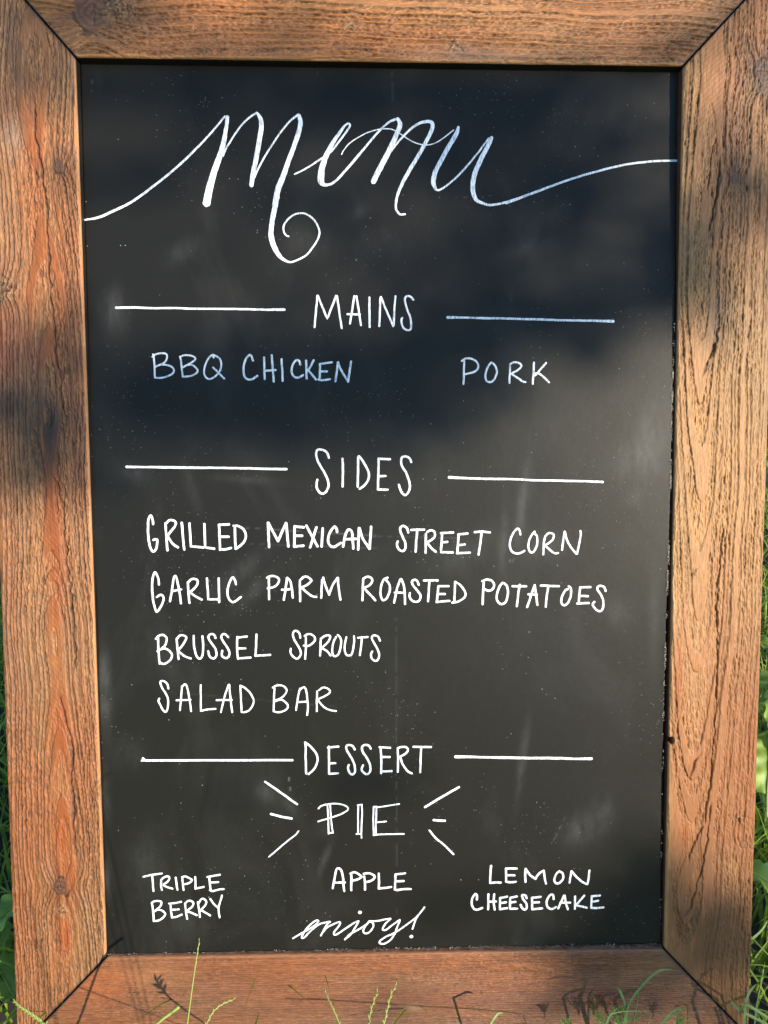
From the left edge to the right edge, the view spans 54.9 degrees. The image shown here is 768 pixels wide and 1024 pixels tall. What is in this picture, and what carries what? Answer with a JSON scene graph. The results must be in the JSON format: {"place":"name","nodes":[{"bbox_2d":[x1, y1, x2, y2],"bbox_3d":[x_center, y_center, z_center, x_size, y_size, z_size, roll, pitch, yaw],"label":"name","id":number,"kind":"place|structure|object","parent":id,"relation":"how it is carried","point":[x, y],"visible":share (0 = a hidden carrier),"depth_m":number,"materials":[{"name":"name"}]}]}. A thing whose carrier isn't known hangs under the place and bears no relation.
{"place":"outdoors","nodes":[
{"label":"outdoors","id":0,"kind":"place"},
{"bbox_2d":[205,997,235,1023],"bbox_3d":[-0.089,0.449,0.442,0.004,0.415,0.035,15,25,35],"label":"seeding grass","id":1,"kind":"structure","parent":0,"point":[219,1005],"depth_m":0.38,"materials":[{"name":"green plant"}]},
{"bbox_2d":[322,987,340,1023],"bbox_3d":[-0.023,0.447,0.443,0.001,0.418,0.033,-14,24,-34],"label":"seeding grass","id":2,"kind":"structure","parent":0,"point":[332,1006],"depth_m":0.38,"materials":[{"name":"green plant"}]},
{"bbox_2d":[0,412,767,1023],"bbox_3d":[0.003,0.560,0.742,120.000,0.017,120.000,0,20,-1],"label":"ground","id":3,"kind":"structure","parent":0,"point":[752,978],"depth_m":0.95,"materials":[{"name":"green plant"}]},
{"bbox_2d":[0,894,12,931],"bbox_3d":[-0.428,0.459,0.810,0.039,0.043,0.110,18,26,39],"label":"broadleaf weed","id":4,"kind":"object","parent":3,"relation":"on","point":[6,906],"visible":0.32,"depth_m":0.82,"materials":[{"name":"green plant"}]},
{"bbox_2d":[0,918,13,952],"bbox_3d":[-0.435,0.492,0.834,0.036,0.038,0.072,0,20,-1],"label":"broadleaf weed","id":5,"kind":"object","parent":3,"relation":"on","point":[7,934],"visible":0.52,"depth_m":0.84,"materials":[{"name":"green plant"}]},
{"bbox_2d":[0,949,15,1002],"bbox_3d":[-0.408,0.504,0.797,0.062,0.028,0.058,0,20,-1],"label":"broadleaf weed","id":6,"kind":"object","parent":3,"relation":"on","point":[8,989],"visible":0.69,"depth_m":0.80,"materials":[{"name":"green plant"}]},
{"bbox_2d":[12,999,47,1023],"bbox_3d":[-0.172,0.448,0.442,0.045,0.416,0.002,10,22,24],"label":"seeding grass","id":7,"kind":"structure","parent":3,"relation":"on","point":[31,1014],"depth_m":0.37,"materials":[{"name":"green plant"}]},
{"bbox_2d":[154,1005,179,1023],"bbox_3d":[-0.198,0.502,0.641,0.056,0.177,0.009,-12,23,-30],"label":"seeding grass","id":8,"kind":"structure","parent":3,"relation":"on","point":[172,1011],"depth_m":0.62,"materials":[{"name":"plant"}]},
{"bbox_2d":[187,941,199,1023],"bbox_3d":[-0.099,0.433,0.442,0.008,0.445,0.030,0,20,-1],"label":"seeding grass","id":9,"kind":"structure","parent":3,"relation":"on","point":[192,983],"depth_m":0.37,"materials":[{"name":"green plant"}]},
{"bbox_2d":[368,988,378,1023],"bbox_3d":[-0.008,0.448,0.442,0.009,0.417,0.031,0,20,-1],"label":"seeding grass","id":10,"kind":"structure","parent":3,"relation":"on","point":[369,1015],"depth_m":0.38,"materials":[{"name":"plant"}]},
{"bbox_2d":[0,0,767,1023],"bbox_3d":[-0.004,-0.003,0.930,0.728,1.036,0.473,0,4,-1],"label":"menu board","id":11,"kind":"object","parent":3,"relation":"on","point":[382,434],"visible":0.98,"depth_m":0.70,"materials":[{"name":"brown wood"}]},
{"bbox_2d":[383,982,396,1023],"bbox_3d":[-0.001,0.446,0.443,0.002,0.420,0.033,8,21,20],"label":"seeding grass","id":12,"kind":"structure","parent":3,"relation":"on","point":[388,1006],"depth_m":0.38,"materials":[{"name":"green plant"}]},
{"bbox_2d":[490,1012,502,1023],"bbox_3d":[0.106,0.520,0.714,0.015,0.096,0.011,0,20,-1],"label":"grass sprout","id":13,"kind":"object","parent":3,"relation":"on","point":[494,1018],"depth_m":0.70,"materials":[{"name":"green plant"}]},
{"bbox_2d":[560,1016,571,1023],"bbox_3d":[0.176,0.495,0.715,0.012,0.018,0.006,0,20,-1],"label":"feathery weed","id":14,"kind":"object","parent":3,"relation":"on","point":[565,1022],"visible":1,"depth_m":0.71,"materials":[{"name":"green plant"}]},
{"bbox_2d":[587,1006,614,1023],"bbox_3d":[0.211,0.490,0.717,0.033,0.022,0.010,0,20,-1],"label":"feathery weed","id":15,"kind":"object","parent":3,"relation":"on","point":[601,1021],"visible":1,"depth_m":0.71,"materials":[{"name":"green plant"}]},
{"bbox_2d":[606,1006,619,1023],"bbox_3d":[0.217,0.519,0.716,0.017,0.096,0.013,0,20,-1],"label":"grass sprout","id":16,"kind":"object","parent":3,"relation":"on","point":[609,1016],"depth_m":0.70,"materials":[{"name":"green plant"}]},
{"bbox_2d":[610,1012,631,1023],"bbox_3d":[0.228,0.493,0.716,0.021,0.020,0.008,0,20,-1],"label":"feathery weed","id":17,"kind":"object","parent":3,"relation":"on","point":[616,1021],"visible":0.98,"depth_m":0.71,"materials":[{"name":"green plant"}]},
{"bbox_2d":[616,988,627,1023],"bbox_3d":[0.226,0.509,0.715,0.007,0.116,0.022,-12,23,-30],"label":"grass sprout","id":18,"kind":"object","parent":3,"relation":"on","point":[622,997],"depth_m":0.70,"materials":[{"name":"green plant"}]},
{"bbox_2d":[609,1010,647,1014],"bbox_3d":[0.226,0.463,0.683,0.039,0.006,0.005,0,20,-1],"label":"seeding grass","id":19,"kind":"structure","parent":3,"relation":"on","point":[627,1011],"depth_m":0.68,"materials":[{"name":"green plant"}]},
{"bbox_2d":[618,1006,643,1023],"bbox_3d":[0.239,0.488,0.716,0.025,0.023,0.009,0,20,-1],"label":"feathery weed","id":20,"kind":"object","parent":3,"relation":"on","point":[623,1013],"visible":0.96,"depth_m":0.71,"materials":[{"name":"green plant"}]},
{"bbox_2d":[623,969,671,1023],"bbox_3d":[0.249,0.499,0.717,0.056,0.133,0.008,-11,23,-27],"label":"grass sprout","id":21,"kind":"object","parent":3,"relation":"on","point":[641,986],"depth_m":0.70,"materials":[{"name":"green plant"}]},
{"bbox_2d":[661,1008,682,1023],"bbox_3d":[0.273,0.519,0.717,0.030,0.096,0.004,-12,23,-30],"label":"grass sprout","id":22,"kind":"object","parent":3,"relation":"on","point":[669,1015],"depth_m":0.70,"materials":[{"name":"green plant"}]},
{"bbox_2d":[675,1011,689,1023],"bbox_3d":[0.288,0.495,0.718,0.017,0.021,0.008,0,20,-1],"label":"feathery weed","id":23,"kind":"object","parent":3,"relation":"on","point":[681,1020],"visible":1,"depth_m":0.72,"materials":[{"name":"green plant"}]},
{"bbox_2d":[730,999,767,1023],"bbox_3d":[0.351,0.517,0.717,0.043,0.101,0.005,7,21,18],"label":"grass sprout","id":24,"kind":"object","parent":3,"relation":"on","point":[748,1014],"depth_m":0.70,"materials":[{"name":"green plant"}]},
{"bbox_2d":[743,985,755,1023],"bbox_3d":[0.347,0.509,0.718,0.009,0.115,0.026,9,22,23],"label":"grass sprout","id":25,"kind":"object","parent":3,"relation":"on","point":[746,1002],"depth_m":0.70,"materials":[{"name":"green plant"}]},
{"bbox_2d":[741,1004,767,1018],"bbox_3d":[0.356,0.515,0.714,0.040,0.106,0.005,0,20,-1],"label":"grass sprout","id":26,"kind":"object","parent":3,"relation":"on","point":[757,1010],"depth_m":0.70,"materials":[{"name":"green plant"}]},
{"bbox_2d":[751,921,767,940],"bbox_3d":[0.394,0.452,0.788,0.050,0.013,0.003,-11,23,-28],"label":"grass sprout","id":27,"kind":"object","parent":3,"relation":"on","point":[758,933],"depth_m":0.79,"materials":[{"name":"green plant"}]},
{"bbox_2d":[754,964,764,1023],"bbox_3d":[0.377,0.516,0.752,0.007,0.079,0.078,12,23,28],"label":"grass sprout","id":28,"kind":"object","parent":3,"relation":"on","point":[758,995],"depth_m":0.73,"materials":[{"name":"green plant"}]},
{"bbox_2d":[753,859,767,892],"bbox_3d":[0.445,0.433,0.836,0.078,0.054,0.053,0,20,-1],"label":"broadleaf weed","id":29,"kind":"object","parent":3,"relation":"on","point":[760,870],"visible":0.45,"depth_m":0.84,"materials":[{"name":"green plant"}]},
{"bbox_2d":[756,732,767,817],"bbox_3d":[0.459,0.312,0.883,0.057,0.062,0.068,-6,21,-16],"label":"broadleaf weed","id":30,"kind":"object","parent":3,"relation":"on","point":[762,766],"visible":0.78,"depth_m":0.88,"materials":[{"name":"green plant"}]},
{"bbox_2d":[758,670,767,712],"bbox_3d":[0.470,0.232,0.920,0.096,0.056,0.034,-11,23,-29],"label":"broadleaf weed","id":31,"kind":"object","parent":3,"relation":"on","point":[763,679],"visible":0.4,"depth_m":0.92,"materials":[{"name":"green plant"}]},
{"bbox_2d":[760,687,767,724],"bbox_3d":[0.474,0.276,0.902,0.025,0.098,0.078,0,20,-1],"label":"broadleaf weed","id":32,"kind":"object","parent":3,"relation":"on","point":[766,710],"visible":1,"depth_m":0.90,"materials":[{"name":"green plant"}]},
{"bbox_2d":[760,635,767,650],"bbox_3d":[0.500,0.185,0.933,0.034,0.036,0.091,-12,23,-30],"label":"broadleaf weed","id":33,"kind":"object","parent":3,"relation":"on","point":[764,641],"visible":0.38,"depth_m":0.95,"materials":[{"name":"green plant"}]},
{"bbox_2d":[633,982,639,1023],"bbox_3d":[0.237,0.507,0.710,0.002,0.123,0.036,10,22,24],"label":"seeding grass","id":34,"kind":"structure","parent":0,"point":[636,1006],"depth_m":0.70,"materials":[{"name":"green plant"}]}
]}

